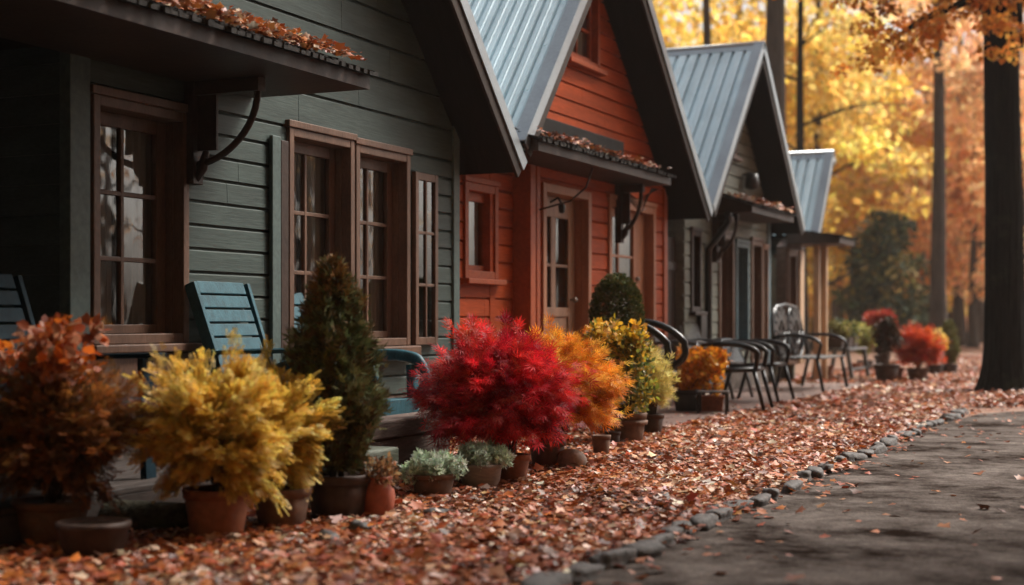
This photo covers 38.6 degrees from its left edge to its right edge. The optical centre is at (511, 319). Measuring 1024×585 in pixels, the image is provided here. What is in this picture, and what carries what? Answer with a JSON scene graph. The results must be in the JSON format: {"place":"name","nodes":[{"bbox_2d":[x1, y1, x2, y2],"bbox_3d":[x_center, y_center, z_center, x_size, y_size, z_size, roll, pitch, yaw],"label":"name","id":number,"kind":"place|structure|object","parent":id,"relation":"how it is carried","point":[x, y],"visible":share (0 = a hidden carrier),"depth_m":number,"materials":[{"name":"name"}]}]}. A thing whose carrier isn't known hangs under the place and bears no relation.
{"place":"outdoors","nodes":[
{"label":"outdoors","id":0,"kind":"place"},
{"bbox_2d":[9,339,1023,584],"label":"ground","id":1,"kind":"structure","parent":0,"point":[855,357],"depth_m":29.29,"materials":[{"name":"soil"}]},
{"bbox_2d":[0,458,211,551],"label":"porch deck","id":2,"kind":"structure","parent":1,"relation":"on","point":[129,484],"depth_m":6.97,"materials":[{"name":"grey wood"}]},
{"bbox_2d":[0,274,165,492],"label":"garden chair","id":3,"kind":"object","parent":2,"relation":"on","point":[16,296],"visible":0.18,"depth_m":7.44,"materials":[{"name":"blue paint"}]},
{"bbox_2d":[185,281,320,397],"bbox_3d":[-1.448,0.289,8.980,0.894,1.048,0.790,0,0,20],"label":"garden chair","id":4,"kind":"object","parent":2,"relation":"on","point":[204,317],"visible":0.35,"depth_m":9.00,"materials":[{"name":"blue paint"}]},
{"bbox_2d":[0,0,526,474],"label":"green house","id":5,"kind":"structure","parent":1,"relation":"on","point":[156,158],"depth_m":9.11,"materials":[{"name":"paint"}]},
{"bbox_2d":[90,84,201,397],"bbox_3d":[-2.208,-0.370,8.509,0.288,1.860,0.960,0,0,24],"label":"window","id":6,"kind":"structure","parent":5,"relation":"in","point":[152,193],"depth_m":8.69,"materials":[{"name":"brown paint"}]},
{"bbox_2d":[153,0,365,60],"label":"fallen leaves","id":7,"kind":"object","parent":5,"relation":"on","point":[259,25],"visible":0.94,"depth_m":8.20,"materials":[{"name":"orange plant"}]},
{"bbox_2d":[281,119,357,347],"bbox_3d":[-1.419,-0.575,10.303,0.240,1.550,0.900,0,0,24],"label":"window","id":8,"kind":"structure","parent":5,"relation":"in","point":[327,213],"depth_m":10.53,"materials":[{"name":"brown paint"}]},
{"bbox_2d":[355,137,412,345],"bbox_3d":[-1.060,-0.565,11.090,0.240,1.530,0.870,0,0,24],"label":"window","id":9,"kind":"structure","parent":5,"relation":"in","point":[385,223],"depth_m":11.36,"materials":[{"name":"brown paint"}]},
{"bbox_2d":[319,529,345,544],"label":"dark rock","id":10,"kind":"object","parent":1,"relation":"on","point":[328,532],"visible":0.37,"depth_m":6.43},
{"bbox_2d":[277,292,430,415],"bbox_3d":[-1.164,0.413,9.874,1.058,1.206,0.695,0,0,28],"label":"garden chair","id":11,"kind":"object","parent":1,"relation":"on","point":[399,405],"visible":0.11,"depth_m":9.91,"materials":[{"name":"blue paint"}]},
{"bbox_2d":[273,412,449,513],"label":"timber steps","id":12,"kind":"structure","parent":1,"relation":"on","point":[399,438],"depth_m":8.86,"materials":[{"name":"wood"}]},
{"bbox_2d":[0,406,947,584],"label":"fallen leaves","id":13,"kind":"object","parent":1,"relation":"on","point":[674,470],"visible":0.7,"depth_m":6.91,"materials":[{"name":"orange plant"}]},
{"bbox_2d":[0,312,161,547],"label":"potted shrub","id":14,"kind":"object","parent":13,"relation":"on","point":[58,431],"visible":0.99,"depth_m":6.25,"materials":[{"name":"orange plant"}]},
{"bbox_2d":[55,516,131,561],"bbox_3d":[-1.739,0.917,6.079,0.309,0.165,0.309,0,0,24],"label":"planter bowl","id":15,"kind":"object","parent":13,"relation":"on","point":[87,536],"visible":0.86,"depth_m":5.97,"materials":[{"name":"brown ceramic"}]},
{"bbox_2d":[98,499,189,533],"bbox_3d":[-1.739,0.925,6.827,0.778,0.166,0.170,0,0,1],"label":"mossy log","id":16,"kind":"object","parent":13,"relation":"on","point":[145,515],"visible":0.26,"depth_m":6.75,"materials":[{"name":"wood"}]},
{"bbox_2d":[118,327,333,539],"bbox_3d":[-1.317,0.514,6.599,0.874,0.972,0.857,0,0,24],"label":"potted shrub","id":17,"kind":"object","parent":13,"relation":"on","point":[202,412],"visible":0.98,"depth_m":6.46,"materials":[{"name":"yellow plant"}]},
{"bbox_2d":[219,335,353,531],"bbox_3d":[-1.134,0.533,6.934,0.744,0.934,0.718,0,0,24],"label":"potted shrub","id":18,"kind":"object","parent":13,"relation":"on","point":[296,492],"visible":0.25,"depth_m":6.84,"materials":[{"name":"yellow plant"}]},
{"bbox_2d":[270,252,394,520],"bbox_3d":[-0.888,0.329,7.223,0.621,1.342,0.617,0,0,5],"label":"potted conifer","id":19,"kind":"object","parent":13,"relation":"on","point":[343,360],"visible":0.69,"depth_m":7.12,"materials":[{"name":"green plant"}]},
{"bbox_2d":[343,519,371,534],"bbox_3d":[-0.715,0.980,6.754,0.147,0.111,0.092,0,0,17],"label":"dark rock","id":20,"kind":"object","parent":13,"relation":"on","point":[354,524],"visible":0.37,"depth_m":6.74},
{"bbox_2d":[358,451,401,517],"bbox_3d":[-0.662,0.825,7.232,0.249,0.351,0.221,0,0,24],"label":"potted plant","id":21,"kind":"object","parent":13,"relation":"on","point":[380,497],"visible":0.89,"depth_m":7.18,"materials":[{"name":"brown plant"}]},
{"bbox_2d":[399,447,467,497],"bbox_3d":[-0.420,0.854,8.114,0.383,0.293,0.363,0,0,13],"label":"potted plant","id":22,"kind":"object","parent":13,"relation":"on","point":[432,472],"visible":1,"depth_m":8.01,"materials":[{"name":"green plant"}]},
{"bbox_2d":[448,437,516,488],"bbox_3d":[-0.207,0.841,8.485,0.382,0.319,0.375,0,0,-29],"label":"potted plant","id":23,"kind":"object","parent":13,"relation":"on","point":[488,461],"visible":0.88,"depth_m":8.39,"materials":[{"name":"green plant"}]},
{"bbox_2d":[395,308,599,483],"bbox_3d":[-0.079,0.454,8.804,1.164,1.093,1.269,0,0,24],"label":"potted maple","id":24,"kind":"object","parent":13,"relation":"on","point":[501,391],"visible":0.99,"depth_m":8.66,"materials":[{"name":"plant"}]},
{"bbox_2d":[519,571,572,584],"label":"kerb stone","id":25,"kind":"object","parent":13,"relation":"on","point":[550,578],"visible":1,"depth_m":5.34,"materials":[{"name":"stone"}]},
{"bbox_2d":[557,449,586,467],"bbox_3d":[0.393,0.932,9.614,0.202,0.169,0.170,-3,2,-4],"label":"boulder","id":26,"kind":"object","parent":13,"relation":"on","point":[565,457],"visible":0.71,"depth_m":9.55,"materials":[{"name":"stone"}]},
{"bbox_2d":[526,311,636,466],"bbox_3d":[0.390,0.466,9.710,0.950,1.069,1.041,0,0,24],"label":"potted maple","id":27,"kind":"object","parent":13,"relation":"on","point":[570,348],"visible":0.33,"depth_m":9.59,"materials":[{"name":"orange plant"}]},
{"bbox_2d":[591,434,610,455],"bbox_3d":[0.645,0.917,10.582,0.144,0.165,0.144,0,0,24],"label":"flower pot","id":28,"kind":"object","parent":13,"relation":"on","point":[601,442],"visible":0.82,"depth_m":10.53,"materials":[{"name":"brown ceramic"}]},
{"bbox_2d":[605,431,620,443],"bbox_3d":[0.784,0.935,11.364,0.124,0.130,0.124,0,0,24],"label":"flower pot","id":29,"kind":"object","parent":13,"relation":"on","point":[615,436],"visible":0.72,"depth_m":11.32,"materials":[{"name":"brown ceramic"}]},
{"bbox_2d":[587,271,645,429],"bbox_3d":[0.909,0.289,12.700,0.518,1.422,0.525,0,0,24],"label":"topiary","id":30,"kind":"object","parent":13,"relation":"on","point":[622,288],"visible":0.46,"depth_m":12.57,"materials":[{"name":"green plant"}]},
{"bbox_2d":[581,313,659,441],"bbox_3d":[0.845,0.469,11.668,0.803,1.062,0.591,0,0,24],"label":"potted shrub","id":31,"kind":"object","parent":13,"relation":"on","point":[628,344],"visible":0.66,"depth_m":11.52,"materials":[{"name":"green plant"}]},
{"bbox_2d":[641,340,681,432],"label":"potted grass","id":32,"kind":"object","parent":13,"relation":"on","point":[662,374],"depth_m":12.34,"materials":[{"name":"yellow plant"}]},
{"bbox_2d":[661,525,687,538],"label":"kerb stone","id":33,"kind":"object","parent":13,"relation":"on","point":[676,528],"visible":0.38,"depth_m":6.61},
{"bbox_2d":[671,520,692,534],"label":"kerb stone","id":34,"kind":"object","parent":13,"relation":"on","point":[678,522],"visible":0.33,"depth_m":6.79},
{"bbox_2d":[708,499,753,511],"bbox_3d":[1.124,0.983,7.580,0.129,0.077,0.335,-6,0,38],"label":"kerb stone","id":35,"kind":"object","parent":13,"relation":"on","point":[732,506],"visible":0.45,"depth_m":7.58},
{"bbox_2d":[818,463,833,472],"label":"kerb stone","id":36,"kind":"object","parent":13,"relation":"on","point":[823,466],"visible":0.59,"depth_m":9.49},
{"bbox_2d":[460,0,713,401],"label":"red house","id":37,"kind":"structure","parent":1,"relation":"on","point":[559,229],"depth_m":14.71,"materials":[{"name":"orange paint"}]},
{"bbox_2d":[460,175,506,285],"bbox_3d":[-0.312,-0.780,12.996,0.233,0.940,0.780,0,0,24],"label":"window","id":38,"kind":"structure","parent":37,"relation":"in","point":[474,188],"depth_m":13.06,"materials":[{"name":"red paint"}]},
{"bbox_2d":[547,196,577,342],"bbox_3d":[0.440,-0.248,14.439,0.120,1.926,1.068,0,0,24],"label":"door","id":39,"kind":"structure","parent":37,"relation":"in","point":[564,317],"depth_m":14.71,"materials":[{"name":"beige paint"}]},
{"bbox_2d":[568,0,607,76],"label":"window","id":40,"kind":"structure","parent":37,"relation":"in","point":[585,55],"depth_m":15.13,"materials":[{"name":"red paint"}]},
{"bbox_2d":[536,126,670,168],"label":"fallen leaves","id":41,"kind":"object","parent":37,"relation":"on","point":[555,135],"visible":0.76,"depth_m":13.85,"materials":[{"name":"brown plant"}]},
{"bbox_2d":[605,193,661,347],"bbox_3d":[1.275,-0.500,16.147,0.273,1.660,1.610,0,0,24],"label":"window","id":42,"kind":"structure","parent":37,"relation":"in","point":[636,257],"depth_m":16.62,"materials":[{"name":"paint"}]},
{"bbox_2d":[666,237,676,398],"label":"post","id":43,"kind":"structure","parent":37,"relation":"attached to","point":[672,265],"depth_m":17.75,"materials":[{"name":"wood"}]},
{"bbox_2d":[654,1,701,46],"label":"yellow tree","id":44,"kind":"object","parent":1,"relation":"on","point":[682,39],"visible":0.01,"depth_m":62.83,"materials":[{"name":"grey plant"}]},
{"bbox_2d":[703,0,710,44],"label":"tall tree","id":45,"kind":"object","parent":1,"relation":"on","point":[706,25],"visible":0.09,"depth_m":39.91,"materials":[{"name":"brown plant"}]},
{"bbox_2d":[705,507,733,521],"bbox_3d":[1.024,0.981,7.280,0.106,0.080,0.274,-3,-3,24],"label":"kerb stone","id":46,"kind":"object","parent":1,"relation":"on","point":[724,513],"visible":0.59,"depth_m":7.24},
{"bbox_2d":[652,0,795,47],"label":"yellow tree","id":47,"kind":"object","parent":1,"relation":"on","point":[747,34],"visible":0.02,"depth_m":42.52,"materials":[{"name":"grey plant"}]},
{"bbox_2d":[666,41,804,398],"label":"olive house","id":48,"kind":"structure","parent":1,"relation":"on","point":[728,95],"depth_m":19.55,"materials":[{"name":"grey paint"}]},
{"bbox_2d":[688,226,706,315],"bbox_3d":[2.243,-0.600,18.261,0.263,1.100,0.500,0,0,24],"label":"window","id":49,"kind":"structure","parent":48,"relation":"in","point":[695,242],"depth_m":18.36,"materials":[{"name":"brown wood"}]},
{"bbox_2d":[716,230,734,366],"bbox_3d":[2.758,-0.270,19.509,0.262,1.840,0.740,0,0,24],"label":"door","id":50,"kind":"structure","parent":48,"relation":"in","point":[726,264],"depth_m":19.74,"materials":[{"name":"brown paint"}]},
{"bbox_2d":[735,239,750,348],"bbox_3d":[3.116,-0.350,20.198,0.182,1.500,0.690,0,0,24],"label":"window","id":51,"kind":"structure","parent":48,"relation":"in","point":[741,246],"depth_m":20.42,"materials":[{"name":"glass"}]},
{"bbox_2d":[749,236,763,362],"bbox_3d":[3.400,-0.260,20.920,0.262,1.820,0.640,0,0,24],"label":"door","id":52,"kind":"structure","parent":48,"relation":"in","point":[756,253],"depth_m":21.09,"materials":[{"name":"brown paint"}]},
{"bbox_2d":[723,190,793,211],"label":"fallen leaves","id":53,"kind":"object","parent":48,"relation":"on","point":[762,201],"visible":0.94,"depth_m":19.20,"materials":[{"name":"brown plant"}]},
{"bbox_2d":[763,244,769,338],"bbox_3d":[3.643,-0.350,21.332,0.162,1.500,0.290,0,0,24],"label":"window","id":54,"kind":"structure","parent":48,"relation":"in","point":[766,247],"depth_m":21.40,"materials":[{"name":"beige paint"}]},
{"bbox_2d":[653,0,890,282],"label":"yellow tree","id":55,"kind":"object","parent":1,"relation":"on","point":[673,23],"visible":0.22,"depth_m":45.63,"materials":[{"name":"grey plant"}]},
{"bbox_2d":[765,0,785,135],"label":"tall tree","id":56,"kind":"object","parent":1,"relation":"on","point":[775,31],"visible":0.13,"depth_m":35.79,"materials":[{"name":"brown plant"}]},
{"bbox_2d":[731,0,856,288],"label":"yellow tree","id":57,"kind":"object","parent":1,"relation":"on","point":[791,23],"depth_m":68.74,"materials":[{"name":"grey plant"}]},
{"bbox_2d":[796,470,811,481],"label":"kerb stone","id":58,"kind":"object","parent":1,"relation":"on","point":[805,474],"visible":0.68,"depth_m":9.00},
{"bbox_2d":[714,0,897,255],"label":"yellow tree","id":59,"kind":"object","parent":1,"relation":"on","point":[841,251],"visible":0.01,"depth_m":59.91,"materials":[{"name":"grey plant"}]},
{"bbox_2d":[768,150,857,382],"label":"porch house","id":60,"kind":"structure","parent":1,"relation":"on","point":[812,171],"depth_m":23.00,"materials":[{"name":"grey paint"}]},
{"bbox_2d":[774,248,798,364],"bbox_3d":[4.276,-0.200,22.845,0.262,1.800,0.610,0,0,24],"label":"door","id":61,"kind":"structure","parent":60,"relation":"in","point":[792,254],"depth_m":23.01,"materials":[{"name":"brown paint"}]},
{"bbox_2d":[807,466,823,477],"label":"kerb stone","id":62,"kind":"object","parent":1,"relation":"on","point":[817,472],"visible":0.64,"depth_m":9.19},
{"bbox_2d":[811,347,869,379],"bbox_3d":[5.422,0.733,24.096,0.700,0.546,1.500,0,0,24],"label":"table","id":63,"kind":"object","parent":1,"relation":"on","point":[849,362],"visible":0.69,"depth_m":23.87,"materials":[{"name":"grey paint"}]},
{"bbox_2d":[820,317,854,347],"bbox_3d":[5.239,0.206,23.735,0.572,0.506,0.642,0,0,24],"label":"planter box","id":64,"kind":"object","parent":63,"relation":"on","point":[837,328],"visible":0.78,"depth_m":23.56,"materials":[{"name":"green ceramic"}]},
{"bbox_2d":[834,318,857,347],"bbox_3d":[5.468,0.209,24.208,0.499,0.501,0.618,0,0,-2],"label":"planter box","id":65,"kind":"object","parent":63,"relation":"on","point":[850,340],"visible":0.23,"depth_m":24.09,"materials":[{"name":"green ceramic"}]},
{"bbox_2d":[847,319,863,346],"bbox_3d":[5.650,0.221,24.611,0.576,0.476,0.668,0,0,24],"label":"planter box","id":66,"kind":"object","parent":63,"relation":"on","point":[856,339],"visible":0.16,"depth_m":24.44,"materials":[{"name":"green ceramic"}]},
{"bbox_2d":[785,0,905,354],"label":"bare limbed tree","id":67,"kind":"object","parent":1,"relation":"on","point":[800,123],"visible":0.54,"depth_m":39.91,"materials":[{"name":"brown plant"}]},
{"bbox_2d":[746,0,949,349],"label":"yellow tree","id":68,"kind":"object","parent":1,"relation":"on","point":[881,161],"visible":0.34,"depth_m":46.78,"materials":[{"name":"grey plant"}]},
{"bbox_2d":[673,354,1023,412],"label":"fallen leaves","id":69,"kind":"object","parent":1,"relation":"on","point":[952,398],"visible":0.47,"depth_m":18.66,"materials":[{"name":"brown plant"}]},
{"bbox_2d":[869,314,905,381],"bbox_3d":[5.911,0.456,22.991,0.574,1.088,0.501,0,0,24],"label":"potted shrub","id":70,"kind":"object","parent":69,"relation":"on","point":[887,331],"visible":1,"depth_m":22.90,"materials":[{"name":"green plant"}]},
{"bbox_2d":[926,327,948,373],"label":"potted shrub","id":71,"kind":"object","parent":69,"relation":"on","point":[936,368],"visible":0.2,"depth_m":25.86,"materials":[{"name":"orange plant"}]},
{"bbox_2d":[785,2,932,320],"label":"yellow tree","id":72,"kind":"object","parent":1,"relation":"on","point":[810,273],"visible":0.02,"depth_m":65.01,"materials":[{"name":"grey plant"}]},
{"bbox_2d":[829,48,900,328],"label":"yellow tree","id":73,"kind":"object","parent":1,"relation":"on","point":[833,311],"depth_m":83.83,"materials":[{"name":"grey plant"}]},
{"bbox_2d":[855,322,876,370],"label":"potted shrub","id":74,"kind":"object","parent":1,"relation":"on","point":[866,340],"visible":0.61,"depth_m":28.08,"materials":[{"name":"green plant"}]},
{"bbox_2d":[862,308,899,363],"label":"potted shrub","id":75,"kind":"object","parent":1,"relation":"on","point":[871,318],"visible":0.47,"depth_m":28.89,"materials":[{"name":"red plant"}]},
{"bbox_2d":[831,208,930,350],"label":"dark evergreen","id":76,"kind":"object","parent":1,"relation":"on","point":[881,265],"visible":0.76,"depth_m":45.49,"materials":[{"name":"green plant"}]},
{"bbox_2d":[785,24,977,313],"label":"yellow tree","id":77,"kind":"object","parent":1,"relation":"on","point":[893,69],"visible":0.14,"depth_m":54.40,"materials":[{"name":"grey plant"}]},
{"bbox_2d":[879,437,898,446],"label":"kerb stone","id":78,"kind":"object","parent":1,"relation":"on","point":[888,441],"visible":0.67,"depth_m":11.51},
{"bbox_2d":[810,65,967,314],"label":"yellow tree","id":79,"kind":"object","parent":1,"relation":"on","point":[949,304],"visible":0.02,"depth_m":62.47,"materials":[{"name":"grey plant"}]},
{"bbox_2d":[807,245,984,332],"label":"wood","id":80,"kind":"object","parent":1,"relation":"on","point":[810,308],"depth_m":93.88,"materials":[{"name":"brown wood"}]},
{"bbox_2d":[810,90,984,327],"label":"orange tree","id":81,"kind":"object","parent":1,"relation":"on","point":[958,263],"visible":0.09,"depth_m":54.25,"materials":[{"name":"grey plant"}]},
{"bbox_2d":[798,0,1023,393],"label":"tree","id":82,"kind":"object","parent":1,"relation":"on","point":[1000,26],"visible":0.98,"depth_m":19.79,"materials":[{"name":"brown plant"}]},
{"bbox_2d":[892,320,950,379],"bbox_3d":[6.572,0.488,23.553,1.048,1.023,0.886,0,0,-4],"label":"potted maple","id":83,"kind":"object","parent":1,"relation":"on","point":[917,348],"visible":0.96,"depth_m":23.35,"materials":[{"name":"red plant"}]},
{"bbox_2d":[835,61,1023,347],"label":"orange tree","id":84,"kind":"object","parent":1,"relation":"on","point":[973,290],"visible":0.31,"depth_m":51.77,"materials":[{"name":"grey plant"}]},
{"bbox_2d":[843,0,1023,347],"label":"tall tree","id":85,"kind":"object","parent":1,"relation":"on","point":[937,298],"visible":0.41,"depth_m":40.83,"materials":[{"name":"orange plant"}]},
{"bbox_2d":[856,0,1023,345],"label":"tall tree","id":86,"kind":"object","parent":1,"relation":"on","point":[959,319],"visible":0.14,"depth_m":54.71,"materials":[{"name":"orange plant"}]},
{"bbox_2d":[940,319,961,373],"bbox_3d":[7.853,0.483,26.306,0.470,1.034,0.484,0,0,11],"label":"potted conifer","id":87,"kind":"object","parent":1,"relation":"on","point":[951,353],"visible":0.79,"depth_m":26.22,"materials":[{"name":"green plant"}]},
{"bbox_2d":[883,36,1023,261],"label":"orange tree","id":88,"kind":"object","parent":1,"relation":"on","point":[967,128],"visible":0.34,"depth_m":49.72,"materials":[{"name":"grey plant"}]},
{"bbox_2d":[897,23,1023,342],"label":"tall tree","id":89,"kind":"object","parent":1,"relation":"on","point":[980,311],"visible":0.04,"depth_m":61.74,"materials":[{"name":"orange plant"}]},
{"bbox_2d":[570,382,867,426],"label":"patio","id":90,"kind":"structure","parent":0,"point":[746,401],"depth_m":17.61,"materials":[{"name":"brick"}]},
{"bbox_2d":[589,318,688,424],"bbox_3d":[1.119,0.472,13.355,0.858,0.970,0.660,0,0,21],"label":"metal chair","id":91,"kind":"object","parent":90,"relation":"on","point":[662,338],"visible":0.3,"depth_m":13.47,"materials":[{"name":"black paint"}]},
{"bbox_2d":[652,335,719,394],"bbox_3d":[1.982,0.484,16.785,0.774,0.945,0.676,0,0,14],"label":"metal chair","id":92,"kind":"object","parent":90,"relation":"on","point":[691,342],"visible":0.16,"depth_m":16.56,"materials":[{"name":"black metal"}]},
{"bbox_2d":[673,343,733,410],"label":"potted flowers","id":93,"kind":"object","parent":90,"relation":"on","point":[699,365],"visible":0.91,"depth_m":15.14,"materials":[{"name":"orange plant"}]},
{"bbox_2d":[701,395,724,410],"bbox_3d":[2.076,0.895,15.267,0.284,0.210,0.284,0,0,9],"label":"planter box","id":94,"kind":"object","parent":90,"relation":"on","point":[711,403],"visible":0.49,"depth_m":15.14,"materials":[{"name":"wood"}]},
{"bbox_2d":[696,390,729,414],"bbox_3d":[2.049,0.863,14.900,0.320,0.275,0.280,0,0,12],"label":"plant stand","id":95,"kind":"object","parent":90,"relation":"on","point":[699,392],"visible":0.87,"depth_m":14.80,"materials":[{"name":"grey paint"}]},
{"bbox_2d":[679,322,753,398],"bbox_3d":[2.480,0.484,17.879,0.774,0.945,0.676,0,0,32],"label":"metal chair","id":96,"kind":"object","parent":90,"relation":"on","point":[699,337],"visible":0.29,"depth_m":17.93,"materials":[{"name":"black metal"}]},
{"bbox_2d":[695,340,773,410],"bbox_3d":[2.351,0.589,15.519,0.774,0.734,0.676,0,0,18],"label":"metal chair","id":97,"kind":"object","parent":90,"relation":"on","point":[753,347],"visible":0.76,"depth_m":15.25,"materials":[{"name":"black paint"}]},
{"bbox_2d":[720,338,795,401],"bbox_3d":[2.853,0.589,17.105,0.774,0.734,0.676,0,0,28],"label":"metal chair","id":98,"kind":"object","parent":90,"relation":"on","point":[766,343],"visible":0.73,"depth_m":17.17,"materials":[{"name":"black paint"}]},
{"bbox_2d":[770,303,848,391],"bbox_3d":[4.094,0.361,20.110,0.751,1.189,1.726,0,0,24],"label":"iron bench","id":99,"kind":"object","parent":90,"relation":"on","point":[790,333],"visible":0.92,"depth_m":20.13,"materials":[{"name":"grey paint"}]},
{"bbox_2d":[582,405,1023,584],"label":"road","id":100,"kind":"structure","parent":0,"point":[913,543],"depth_m":6.97,"materials":[{"name":"asphalt"}]},
{"bbox_2d":[567,562,604,584],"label":"kerb stone","id":101,"kind":"object","parent":100,"relation":"on","point":[581,573],"visible":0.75,"depth_m":5.55,"materials":[{"name":"stone"}]},
{"bbox_2d":[587,548,636,569],"bbox_3d":[0.423,0.977,5.940,0.082,0.098,0.315,1,-3,36],"label":"kerb stone","id":102,"kind":"object","parent":100,"relation":"on","point":[611,559],"visible":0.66,"depth_m":5.87,"materials":[{"name":"stone"}]},
{"bbox_2d":[621,539,665,558],"bbox_3d":[0.548,0.981,6.147,0.126,0.096,0.221,6,5,36],"label":"kerb stone","id":103,"kind":"object","parent":100,"relation":"on","point":[652,548],"visible":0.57,"depth_m":6.10,"materials":[{"name":"stone"}]},
{"bbox_2d":[646,532,675,547],"bbox_3d":[0.629,0.980,6.377,0.085,0.083,0.298,-3,2,30],"label":"kerb stone","id":104,"kind":"object","parent":100,"relation":"on","point":[661,538],"visible":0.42,"depth_m":6.39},
{"bbox_2d":[690,513,719,530],"bbox_3d":[0.922,0.980,7.001,0.099,0.099,0.276,-6,-1,20],"label":"kerb stone","id":105,"kind":"object","parent":100,"relation":"on","point":[710,520],"visible":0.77,"depth_m":6.94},
{"bbox_2d":[749,493,770,507],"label":"kerb stone","id":106,"kind":"object","parent":100,"relation":"on","point":[762,500],"visible":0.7,"depth_m":7.79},
{"bbox_2d":[761,488,779,500],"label":"kerb stone","id":107,"kind":"object","parent":100,"relation":"on","point":[774,492],"visible":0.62,"depth_m":8.05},
{"bbox_2d":[781,479,802,493],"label":"kerb stone","id":108,"kind":"object","parent":100,"relation":"on","point":[794,484],"visible":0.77,"depth_m":8.44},
{"bbox_2d":[842,451,867,460],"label":"kerb stone","id":109,"kind":"object","parent":100,"relation":"on","point":[861,456],"visible":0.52,"depth_m":10.38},
{"bbox_2d":[869,444,887,453],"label":"kerb stone","id":110,"kind":"object","parent":100,"relation":"on","point":[880,449],"visible":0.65,"depth_m":10.89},
{"bbox_2d":[658,0,1023,175],"label":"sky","id":111,"kind":"structure","parent":0,"point":[745,5],"materials":[{"name":"white"}]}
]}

